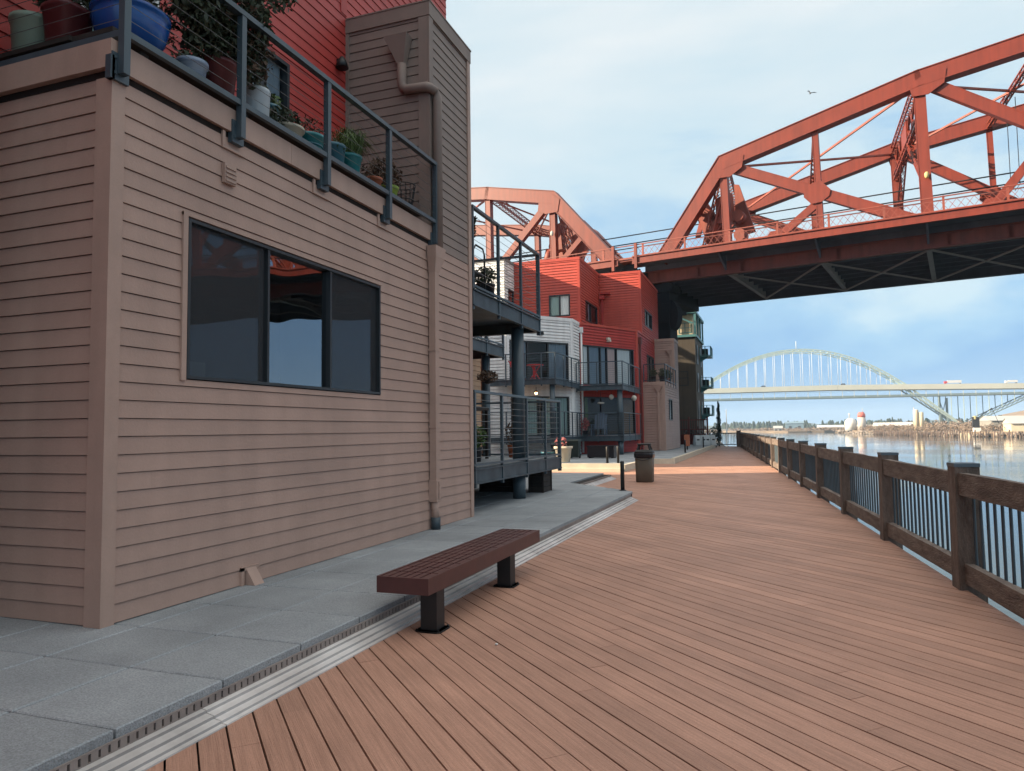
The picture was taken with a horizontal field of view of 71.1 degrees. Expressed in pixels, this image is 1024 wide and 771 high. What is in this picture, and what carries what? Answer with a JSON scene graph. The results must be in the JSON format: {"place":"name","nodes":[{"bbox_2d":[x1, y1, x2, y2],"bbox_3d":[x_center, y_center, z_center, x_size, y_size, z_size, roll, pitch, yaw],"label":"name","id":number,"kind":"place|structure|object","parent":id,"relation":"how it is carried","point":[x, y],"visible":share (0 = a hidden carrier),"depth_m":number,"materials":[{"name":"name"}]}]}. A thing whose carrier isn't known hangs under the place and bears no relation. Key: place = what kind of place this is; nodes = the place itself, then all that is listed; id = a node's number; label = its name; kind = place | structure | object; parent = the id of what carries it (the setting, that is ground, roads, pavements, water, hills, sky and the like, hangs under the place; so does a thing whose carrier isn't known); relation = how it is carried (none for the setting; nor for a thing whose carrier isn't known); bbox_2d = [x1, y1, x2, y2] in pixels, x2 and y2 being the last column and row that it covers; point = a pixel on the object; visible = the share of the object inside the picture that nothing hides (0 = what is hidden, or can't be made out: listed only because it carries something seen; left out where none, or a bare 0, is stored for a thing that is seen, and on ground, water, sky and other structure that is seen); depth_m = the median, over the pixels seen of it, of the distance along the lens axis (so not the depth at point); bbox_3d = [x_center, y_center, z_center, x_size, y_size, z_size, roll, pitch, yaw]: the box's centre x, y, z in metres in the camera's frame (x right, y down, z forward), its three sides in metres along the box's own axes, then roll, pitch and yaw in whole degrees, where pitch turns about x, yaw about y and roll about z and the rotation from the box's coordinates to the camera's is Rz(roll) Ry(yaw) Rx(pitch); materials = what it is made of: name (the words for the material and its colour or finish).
{"place":"outdoors","nodes":[
{"label":"outdoors","id":0,"kind":"place"},
{"bbox_2d":[0,0,561,628],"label":"apartment building","id":1,"kind":"structure","parent":0,"point":[254,360],"depth_m":6.54,"materials":[{"name":"beige wood"}]},
{"bbox_2d":[8,10,44,50],"bbox_3d":[-4.023,-2.908,6.053,0.390,0.324,0.394,-2,-4,20],"label":"flower pot","id":2,"kind":"object","parent":1,"relation":"on","point":[26,23],"visible":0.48,"depth_m":5.89,"materials":[{"name":"ceramic"}]},
{"bbox_2d":[32,0,92,40],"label":"potted plant","id":3,"kind":"object","parent":1,"relation":"on","point":[79,22],"visible":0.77,"depth_m":5.79,"materials":[{"name":"red plant"}]},
{"bbox_2d":[89,0,170,50],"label":"potted plant","id":4,"kind":"object","parent":1,"relation":"on","point":[138,18],"visible":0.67,"depth_m":5.82,"materials":[{"name":"blue plant"}]},
{"bbox_2d":[170,49,208,77],"bbox_3d":[-2.943,-2.885,6.536,0.360,0.310,0.377,-2,-4,20],"label":"potted plant","id":5,"kind":"object","parent":1,"relation":"on","point":[192,64],"visible":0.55,"depth_m":6.42,"materials":[{"name":"grey plant"}]},
{"bbox_2d":[0,0,437,244],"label":"terrace railing","id":6,"kind":"object","parent":1,"relation":"on","point":[117,67],"visible":0.98,"depth_m":6.70,"materials":[{"name":"grey metal"}]},
{"bbox_2d":[161,0,297,94],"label":"potted plant","id":7,"kind":"object","parent":1,"relation":"on","point":[254,8],"visible":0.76,"depth_m":6.70,"materials":[{"name":"green plant"}]},
{"bbox_2d":[246,84,272,116],"bbox_3d":[-2.637,-2.895,7.364,0.314,0.426,0.322,-2,-4,20],"label":"potted plant","id":8,"kind":"object","parent":1,"relation":"on","point":[260,96],"visible":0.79,"depth_m":7.24,"materials":[{"name":"grey plant"}]},
{"bbox_2d":[250,48,289,120],"bbox_3d":[-3.241,-3.865,9.266,0.132,1.040,0.980,-2,-4,20],"label":"window","id":9,"kind":"structure","parent":1,"relation":"in","point":[272,80],"depth_m":9.66,"materials":[{"name":"glass"}]},
{"bbox_2d":[186,218,380,394],"bbox_3d":[-2.239,-0.653,7.527,0.112,1.365,3.160,-2,-4,20],"label":"window","id":10,"kind":"structure","parent":1,"relation":"in","point":[228,300],"depth_m":6.81,"materials":[{"name":"black glass"}]},
{"bbox_2d":[269,105,305,136],"bbox_3d":[-2.530,-2.841,7.804,0.530,0.371,0.600,-2,-4,20],"label":"potted plant","id":11,"kind":"object","parent":1,"relation":"on","point":[284,112],"visible":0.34,"depth_m":7.69,"materials":[{"name":"green plant"}]},
{"bbox_2d":[300,114,323,149],"bbox_3d":[-2.332,-2.862,8.226,0.370,0.460,0.412,0,-4,-15],"label":"potted plant","id":12,"kind":"object","parent":1,"relation":"on","point":[313,140],"visible":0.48,"depth_m":8.11,"materials":[{"name":"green plant"}]},
{"bbox_2d":[331,141,345,162],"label":"potted plant","id":13,"kind":"object","parent":1,"relation":"on","point":[338,147],"visible":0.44,"depth_m":8.51,"materials":[{"name":"teal ceramic"}]},
{"bbox_2d":[331,123,378,172],"bbox_3d":[-2.032,-2.940,8.954,1.027,0.700,0.956,-2,-4,20],"label":"potted plant","id":14,"kind":"object","parent":1,"relation":"on","point":[352,146],"visible":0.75,"depth_m":8.88,"materials":[{"name":"green plant"}]},
{"bbox_2d":[360,165,384,185],"bbox_3d":[-1.849,-2.733,9.490,0.324,0.349,0.412,-2,-4,20],"label":"potted plant","id":15,"kind":"object","parent":1,"relation":"on","point":[377,180],"visible":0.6,"depth_m":9.41,"materials":[{"name":"green plant"}]},
{"bbox_2d":[366,157,402,194],"bbox_3d":[-1.762,-2.844,9.863,0.523,0.614,0.589,-2,-4,20],"label":"potted plant","id":16,"kind":"object","parent":1,"relation":"on","point":[394,181],"visible":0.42,"depth_m":9.78,"materials":[{"name":"green plant"}]},
{"bbox_2d":[476,424,487,461],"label":"potted plant","id":17,"kind":"object","parent":1,"relation":"on","point":[479,447],"visible":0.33,"depth_m":14.35,"materials":[{"name":"green plant"}]},
{"bbox_2d":[476,407,488,458],"bbox_3d":[-1.046,1.028,15.185,0.450,1.140,1.900,-2,-4,20],"label":"plant rack","id":18,"kind":"object","parent":1,"relation":"on","point":[486,410],"visible":0.05,"depth_m":15.93,"materials":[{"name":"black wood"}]},
{"bbox_2d":[475,265,496,296],"bbox_3d":[-0.496,-1.905,13.452,0.454,0.702,0.539,-2,-4,20],"label":"potted plant","id":19,"kind":"object","parent":1,"relation":"on","point":[489,274],"visible":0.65,"depth_m":13.36,"materials":[{"name":"green plant"}]},
{"bbox_2d":[477,356,497,383],"bbox_3d":[-0.669,-0.447,19.555,0.613,0.818,0.723,-2,-4,20],"label":"hanging basket","id":20,"kind":"object","parent":1,"relation":"hanging from","point":[482,376],"visible":0.99,"depth_m":19.42,"materials":[{"name":"green plant"}]},
{"bbox_2d":[505,421,512,457],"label":"potted plant","id":21,"kind":"object","parent":1,"relation":"on","point":[510,450],"visible":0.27,"depth_m":16.45,"materials":[{"name":"green plant"}]},
{"bbox_2d":[0,444,716,770],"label":"plaza paving","id":22,"kind":"structure","parent":0,"point":[68,692],"depth_m":4.88,"materials":[{"name":"grey concrete"}]},
{"bbox_2d":[49,475,630,770],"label":"drain grate","id":23,"kind":"object","parent":22,"relation":"on","point":[92,756],"visible":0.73,"depth_m":4.10,"materials":[{"name":"grey metal"}]},
{"bbox_2d":[479,478,512,491],"bbox_3d":[-0.228,2.173,16.526,0.840,0.500,0.740,-2,-4,20],"label":"plinth box","id":24,"kind":"object","parent":22,"relation":"on","point":[499,486],"visible":0.25,"depth_m":16.18,"materials":[{"name":"black"}]},
{"bbox_2d":[473,259,583,455],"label":"apartment building","id":25,"kind":"structure","parent":22,"relation":"on","point":[548,348],"depth_m":36.93,"materials":[{"name":"white"}]},
{"bbox_2d":[507,289,513,302],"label":"window","id":26,"kind":"structure","parent":25,"relation":"in","point":[509,290],"depth_m":41.74,"materials":[{"name":"black glass"}]},
{"bbox_2d":[527,364,543,378],"bbox_3d":[1.127,-0.625,34.684,0.830,0.753,0.830,-2,-4,20],"label":"bistro table","id":27,"kind":"object","parent":25,"relation":"on","point":[533,368],"visible":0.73,"depth_m":34.65,"materials":[{"name":"red metal"}]},
{"bbox_2d":[509,340,568,380],"bbox_3d":[1.396,-1.212,36.746,3.630,2.090,0.132,1,-4,-32],"label":"window","id":28,"kind":"structure","parent":25,"relation":"in","point":[562,348],"depth_m":37.27,"materials":[{"name":"glass"}]},
{"bbox_2d":[510,396,569,435],"bbox_3d":[1.454,1.578,36.584,3.580,2.040,0.132,1,-4,-32],"label":"window","id":29,"kind":"structure","parent":25,"relation":"in","point":[564,400],"depth_m":36.85,"materials":[{"name":"grey glass"}]},
{"bbox_2d":[528,470,551,492],"bbox_3d":[0.639,2.154,16.159,0.360,0.470,0.640,-2,-4,20],"label":"plinth box","id":30,"kind":"object","parent":22,"relation":"on","point":[540,482],"visible":0.76,"depth_m":15.90,"materials":[{"name":"black metal"}]},
{"bbox_2d":[554,437,572,461],"bbox_3d":[1.993,2.506,28.166,0.674,1.007,0.622,-2,-4,20],"label":"planter","id":31,"kind":"object","parent":22,"relation":"on","point":[565,453],"visible":0.73,"depth_m":27.91,"materials":[{"name":"beige concrete"}]},
{"bbox_2d":[551,441,566,452],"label":"potted plant","id":32,"kind":"object","parent":31,"relation":"in","point":[564,442],"visible":0.14,"depth_m":33.16,"materials":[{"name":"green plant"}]},
{"bbox_2d":[504,256,679,454],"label":"apartment building","id":33,"kind":"structure","parent":22,"relation":"on","point":[625,350],"depth_m":42.24,"materials":[{"name":"red"}]},
{"bbox_2d":[549,294,569,316],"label":"window","id":34,"kind":"structure","parent":33,"relation":"in","point":[557,308],"depth_m":41.00,"materials":[{"name":"white glass"}]},
{"bbox_2d":[581,418,589,435],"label":"potted plant","id":35,"kind":"object","parent":33,"relation":"on","point":[585,432],"visible":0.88,"depth_m":38.25,"materials":[{"name":"red plant"}]},
{"bbox_2d":[585,300,597,323],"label":"window","id":36,"kind":"structure","parent":33,"relation":"in","point":[589,304],"depth_m":42.95,"materials":[{"name":"glass"}]},
{"bbox_2d":[589,418,595,435],"bbox_3d":[4.398,2.234,38.871,0.507,1.000,0.453,2,-4,-32],"label":"deck chair","id":37,"kind":"object","parent":33,"relation":"on","point":[593,420],"visible":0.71,"depth_m":38.80,"materials":[{"name":"green plastic"}]},
{"bbox_2d":[590,413,607,435],"bbox_3d":[4.684,2.068,38.286,0.800,1.250,0.880,-2,-4,20],"label":"deck chair","id":38,"kind":"object","parent":33,"relation":"on","point":[603,424],"visible":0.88,"depth_m":38.47,"materials":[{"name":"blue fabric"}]},
{"bbox_2d":[582,344,633,386],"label":"window","id":39,"kind":"structure","parent":33,"relation":"in","point":[590,353],"depth_m":40.61,"materials":[{"name":"glass"}]},
{"bbox_2d":[583,397,634,434],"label":"window","id":40,"kind":"structure","parent":33,"relation":"in","point":[628,404],"depth_m":41.64,"materials":[{"name":"black glass"}]},
{"bbox_2d":[644,309,651,330],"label":"window","id":41,"kind":"structure","parent":33,"relation":"in","point":[647,314],"depth_m":46.97,"materials":[{"name":"grey glass"}]},
{"bbox_2d":[646,355,653,381],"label":"window","id":42,"kind":"structure","parent":33,"relation":"in","point":[650,357],"depth_m":46.94,"materials":[{"name":"black glass"}]},
{"bbox_2d":[649,369,657,381],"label":"potted plant","id":43,"kind":"object","parent":33,"relation":"on","point":[653,375],"visible":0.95,"depth_m":43.95,"materials":[{"name":"green plant"}]},
{"bbox_2d":[658,368,665,381],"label":"potted plant","id":44,"kind":"object","parent":33,"relation":"on","point":[661,377],"visible":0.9,"depth_m":43.88,"materials":[{"name":"green plant"}]},
{"bbox_2d":[668,398,672,420],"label":"window","id":45,"kind":"structure","parent":33,"relation":"in","point":[670,408],"depth_m":46.39,"materials":[{"name":"grey glass"}]},
{"bbox_2d":[586,445,617,457],"bbox_3d":[4.191,3.080,33.302,1.310,0.580,0.760,-2,-4,20],"label":"storage box","id":46,"kind":"object","parent":22,"relation":"on","point":[593,451],"visible":0.95,"depth_m":33.01,"materials":[{"name":"black plastic"}]},
{"bbox_2d":[606,446,608,462],"bbox_3d":[3.576,2.600,26.894,0.146,0.620,0.150,-2,-4,20],"label":"bollard","id":47,"kind":"object","parent":22,"relation":"on","point":[607,459],"visible":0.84,"depth_m":26.86,"materials":[{"name":"grey metal"}]},
{"bbox_2d":[617,446,618,462],"bbox_3d":[3.961,2.576,26.755,0.146,0.640,0.150,-2,-4,20],"label":"bollard","id":48,"kind":"object","parent":22,"relation":"on","point":[617,454],"visible":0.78,"depth_m":26.71,"materials":[{"name":"black metal"}]},
{"bbox_2d":[619,461,625,490],"bbox_3d":[2.487,2.033,16.134,0.146,0.660,0.150,-2,-4,20],"label":"bollard","id":49,"kind":"object","parent":22,"relation":"on","point":[622,479],"visible":1,"depth_m":16.10,"materials":[{"name":"black metal"}]},
{"bbox_2d":[684,435,689,449],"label":"sign board","id":50,"kind":"object","parent":22,"relation":"on","point":[687,438],"visible":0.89,"depth_m":44.41,"materials":[{"name":"orange wood"}]},
{"bbox_2d":[693,435,706,444],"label":"traffic barrier","id":51,"kind":"object","parent":22,"relation":"on","point":[697,439],"visible":0.84,"depth_m":55.30,"materials":[{"name":"white concrete"}]},
{"bbox_2d":[706,435,715,444],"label":"traffic barrier","id":52,"kind":"object","parent":22,"relation":"on","point":[710,439],"visible":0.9,"depth_m":55.48,"materials":[{"name":"grey concrete"}]},
{"bbox_2d":[395,181,415,204],"bbox_3d":[-1.559,-2.694,10.292,0.356,0.367,0.356,-2,-4,20],"label":"wire basket","id":53,"kind":"object","parent":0,"point":[405,197],"visible":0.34,"depth_m":10.24,"materials":[{"name":"brown metal"}]},
{"bbox_2d":[474,216,477,237],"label":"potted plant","id":54,"kind":"object","parent":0,"point":[475,220],"visible":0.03,"depth_m":12.62,"materials":[{"name":"green plant"}]},
{"bbox_2d":[474,244,485,288],"bbox_3d":[-0.800,-2.097,12.950,0.476,1.031,0.565,-2,-4,20],"label":"patio chair","id":55,"kind":"object","parent":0,"point":[476,274],"visible":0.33,"depth_m":13.06,"materials":[{"name":"black paint"}]},
{"bbox_2d":[567,439,581,457],"bbox_3d":[2.914,2.955,33.534,0.600,0.890,0.650,-2,-4,20],"label":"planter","id":56,"kind":"object","parent":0,"point":[576,448],"visible":0.88,"depth_m":33.28,"materials":[{"name":"green plastic"}]},
{"bbox_2d":[446,0,1023,425],"label":"sky","id":57,"kind":"structure","parent":0,"point":[620,109],"materials":[{"name":"blue"}]},
{"bbox_2d":[705,428,834,432],"bbox_3d":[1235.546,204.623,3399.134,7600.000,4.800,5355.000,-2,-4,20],"label":"lowland","id":58,"kind":"structure","parent":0,"point":[787,431],"depth_m":910.51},
{"bbox_2d":[773,426,782,430],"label":"warehouse","id":59,"kind":"structure","parent":58,"relation":"on","point":[777,428],"depth_m":936.68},
{"bbox_2d":[729,426,844,430],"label":"shore brush","id":60,"kind":"object","parent":58,"relation":"on","point":[786,429],"visible":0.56,"depth_m":932.89,"materials":[{"name":"plant"}]},
{"bbox_2d":[785,421,803,429],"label":"warehouse","id":61,"kind":"structure","parent":0,"point":[800,424],"depth_m":1116.27,"materials":[{"name":"grey metal"}]},
{"bbox_2d":[706,420,945,428],"bbox_3d":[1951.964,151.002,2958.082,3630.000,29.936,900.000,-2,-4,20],"label":"hills","id":62,"kind":"structure","parent":0,"point":[812,424],"depth_m":3028.30,"materials":[{"name":"green plant"}]},
{"bbox_2d":[817,425,843,429],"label":"warehouse","id":63,"kind":"structure","parent":0,"point":[832,426],"depth_m":991.84,"materials":[{"name":"white metal"}]},
{"bbox_2d":[705,432,1023,625],"bbox_3d":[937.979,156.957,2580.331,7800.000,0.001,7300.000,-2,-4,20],"label":"river water","id":64,"kind":"structure","parent":0,"point":[1000,457],"depth_m":151.12,"materials":[{"name":"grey liquid"}]},
{"bbox_2d":[726,411,727,445],"bbox_3d":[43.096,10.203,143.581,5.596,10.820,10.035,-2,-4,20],"label":"pole","id":65,"kind":"object","parent":64,"relation":"on","point":[726,430],"visible":0.07,"depth_m":143.34,"materials":[{"name":"white metal"}]},
{"bbox_2d":[704,341,1023,428],"bbox_3d":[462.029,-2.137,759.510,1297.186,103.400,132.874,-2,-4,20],"label":"arch bridge","id":66,"kind":"structure","parent":64,"relation":"in","point":[898,386],"depth_m":773.73,"materials":[{"name":"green metal"}]},
{"bbox_2d":[944,380,961,383],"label":"truck","id":67,"kind":"object","parent":66,"relation":"on","point":[954,381],"visible":1,"depth_m":749.13,"materials":[{"name":"white metal"}]},
{"bbox_2d":[873,429,1022,436],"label":"pilings","id":68,"kind":"object","parent":64,"relation":"in","point":[901,433],"visible":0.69,"depth_m":439.80,"materials":[{"name":"brown wood"}]},
{"bbox_2d":[960,408,998,436],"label":"work barge","id":69,"kind":"object","parent":64,"relation":"on","point":[976,423],"visible":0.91,"depth_m":419.58,"materials":[{"name":"metal"}]},
{"bbox_2d":[835,429,1023,436],"bbox_3d":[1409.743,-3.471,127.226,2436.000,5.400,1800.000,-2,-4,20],"label":"bank","id":70,"kind":"structure","parent":0,"point":[961,432],"depth_m":411.19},
{"bbox_2d":[706,417,980,428],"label":"evergreen belt","id":71,"kind":"object","parent":70,"relation":"on","point":[734,425],"visible":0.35,"depth_m":1344.83,"materials":[{"name":"green plant"}]},
{"bbox_2d":[845,413,856,430],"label":"silo","id":72,"kind":"object","parent":70,"relation":"on","point":[850,424],"visible":0.96,"depth_m":685.41,"materials":[{"name":"white concrete"}]},
{"bbox_2d":[857,409,865,429],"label":"silo","id":73,"kind":"object","parent":70,"relation":"on","point":[861,419],"visible":0.93,"depth_m":674.43,"materials":[{"name":"white metal"}]},
{"bbox_2d":[872,422,913,429],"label":"warehouse","id":74,"kind":"structure","parent":70,"relation":"on","point":[894,423],"depth_m":646.09,"materials":[{"name":"white metal"}]},
{"bbox_2d":[913,407,918,430],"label":"silo","id":75,"kind":"object","parent":70,"relation":"on","point":[916,417],"visible":0.77,"depth_m":528.03,"materials":[{"name":"white metal"}]},
{"bbox_2d":[866,419,971,429],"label":"bare wood","id":76,"kind":"object","parent":70,"relation":"on","point":[952,423],"visible":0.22,"depth_m":586.76,"materials":[{"name":"brown plant"}]},
{"bbox_2d":[919,412,923,428],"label":"silo","id":77,"kind":"object","parent":70,"relation":"on","point":[921,418],"visible":0.8,"depth_m":526.89,"materials":[{"name":"white metal"}]},
{"bbox_2d":[833,430,1023,436],"bbox_3d":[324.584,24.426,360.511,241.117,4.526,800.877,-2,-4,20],"label":"bank rocks","id":78,"kind":"object","parent":70,"relation":"on","point":[863,432],"visible":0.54,"depth_m":456.55,"materials":[{"name":"stone"}]},
{"bbox_2d":[854,421,1006,430],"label":"bare thicket","id":79,"kind":"object","parent":70,"relation":"on","point":[926,427],"visible":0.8,"depth_m":485.73,"materials":[{"name":"brown plant"}]},
{"bbox_2d":[979,416,1023,430],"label":"warehouse","id":80,"kind":"structure","parent":70,"relation":"on","point":[987,420],"depth_m":450.54,"materials":[{"name":"white metal"}]},
{"bbox_2d":[1001,418,1023,430],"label":"warehouse","id":81,"kind":"structure","parent":70,"relation":"on","point":[1013,424],"depth_m":399.92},
{"bbox_2d":[956,410,1023,426],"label":"hill","id":82,"kind":"structure","parent":0,"point":[1019,413],"depth_m":690.38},
{"bbox_2d":[877,415,1001,423],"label":"evergreen wood","id":83,"kind":"object","parent":82,"relation":"on","point":[926,419],"visible":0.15,"depth_m":804.98,"materials":[{"name":"green plant"}]},
{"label":"ground","id":84,"kind":"structure","parent":0,"visible":0},
{"bbox_2d":[163,714,268,770],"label":"boardwalk joists","id":85,"kind":"object","parent":84,"relation":"on","point":[164,766],"depth_m":3.56,"materials":[{"name":"brown wood"}]},
{"bbox_2d":[145,446,1023,770],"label":"boardwalk","id":86,"kind":"structure","parent":85,"relation":"on","point":[725,608],"depth_m":4.69,"materials":[{"name":"brown wood"}]},
{"bbox_2d":[77,477,637,770],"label":"step nosing","id":87,"kind":"object","parent":86,"relation":"on","point":[155,748],"visible":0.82,"depth_m":4.38,"materials":[{"name":"metal"}]},
{"bbox_2d":[377,529,539,633],"bbox_3d":[-0.354,1.760,6.745,0.475,0.439,2.750,-2,-4,20],"label":"park bench","id":88,"kind":"object","parent":86,"relation":"on","point":[428,579],"visible":1,"depth_m":6.03,"materials":[{"name":"brown wood"}]},
{"bbox_2d":[552,445,715,471],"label":"plaza kerb","id":89,"kind":"structure","parent":86,"relation":"on","point":[590,467],"depth_m":26.68,"materials":[{"name":"beige concrete"}]},
{"bbox_2d":[634,443,654,481],"bbox_3d":[3.888,2.260,20.989,0.579,1.120,0.586,-2,-4,20],"label":"trash can","id":90,"kind":"object","parent":86,"relation":"on","point":[644,463],"visible":1,"depth_m":20.76,"materials":[{"name":"black plastic"}]},
{"bbox_2d":[717,431,740,446],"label":"end railing","id":91,"kind":"object","parent":86,"relation":"on","point":[737,439],"visible":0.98,"depth_m":59.71,"materials":[{"name":"brown metal"}]},
{"bbox_2d":[739,432,1023,618],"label":"promenade railing","id":92,"kind":"object","parent":86,"relation":"on","point":[821,470],"visible":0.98,"depth_m":8.09,"materials":[{"name":"wood"}]},
{"bbox_2d":[654,283,686,417],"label":"bridge pier","id":93,"kind":"structure","parent":84,"relation":"on","point":[671,313],"depth_m":52.79,"materials":[{"name":"metal"}]},
{"bbox_2d":[471,33,1023,312],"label":"truss bridge","id":94,"kind":"structure","parent":93,"relation":"on","point":[897,245],"depth_m":49.52,"materials":[{"name":"red paint"}]},
{"bbox_2d":[680,434,705,444],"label":"garden wall","id":95,"kind":"structure","parent":84,"relation":"on","point":[682,437],"depth_m":60.65,"materials":[{"name":"red"}]},
{"bbox_2d":[680,417,708,444],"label":"iron fence","id":96,"kind":"object","parent":84,"relation":"on","point":[688,429],"visible":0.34,"depth_m":60.29,"materials":[{"name":"black metal"}]},
{"bbox_2d":[677,312,714,433],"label":"apartment building","id":97,"kind":"structure","parent":84,"relation":"on","point":[694,385],"depth_m":73.70,"materials":[{"name":"green paint"}]},
{"bbox_2d":[678,371,688,385],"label":"window","id":98,"kind":"structure","parent":97,"relation":"in","point":[678,371],"depth_m":73.43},
{"bbox_2d":[696,345,702,418],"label":"window","id":99,"kind":"structure","parent":97,"relation":"in","point":[696,345],"depth_m":74.68,"materials":[{"name":"black glass"}]},
{"bbox_2d":[708,426,720,443],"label":"shrub","id":100,"kind":"object","parent":84,"relation":"on","point":[715,434],"visible":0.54,"depth_m":61.48,"materials":[{"name":"green plant"}]},
{"bbox_2d":[716,401,721,445],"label":"columnar tree","id":101,"kind":"object","parent":84,"relation":"on","point":[718,424],"visible":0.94,"depth_m":61.99,"materials":[{"name":"green plant"}]},
{"bbox_3d":[-2.813,-2.703,8.233,0.360,0.557,0.360,-2,-4,20],"label":"plant stand","id":102,"kind":"object","parent":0,"visible":0},
{"bbox_2d":[270,93,283,117],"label":"potted plant","id":103,"kind":"object","parent":102,"relation":"on","point":[274,102],"visible":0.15,"depth_m":8.21,"materials":[{"name":"green plant"}]}
]}

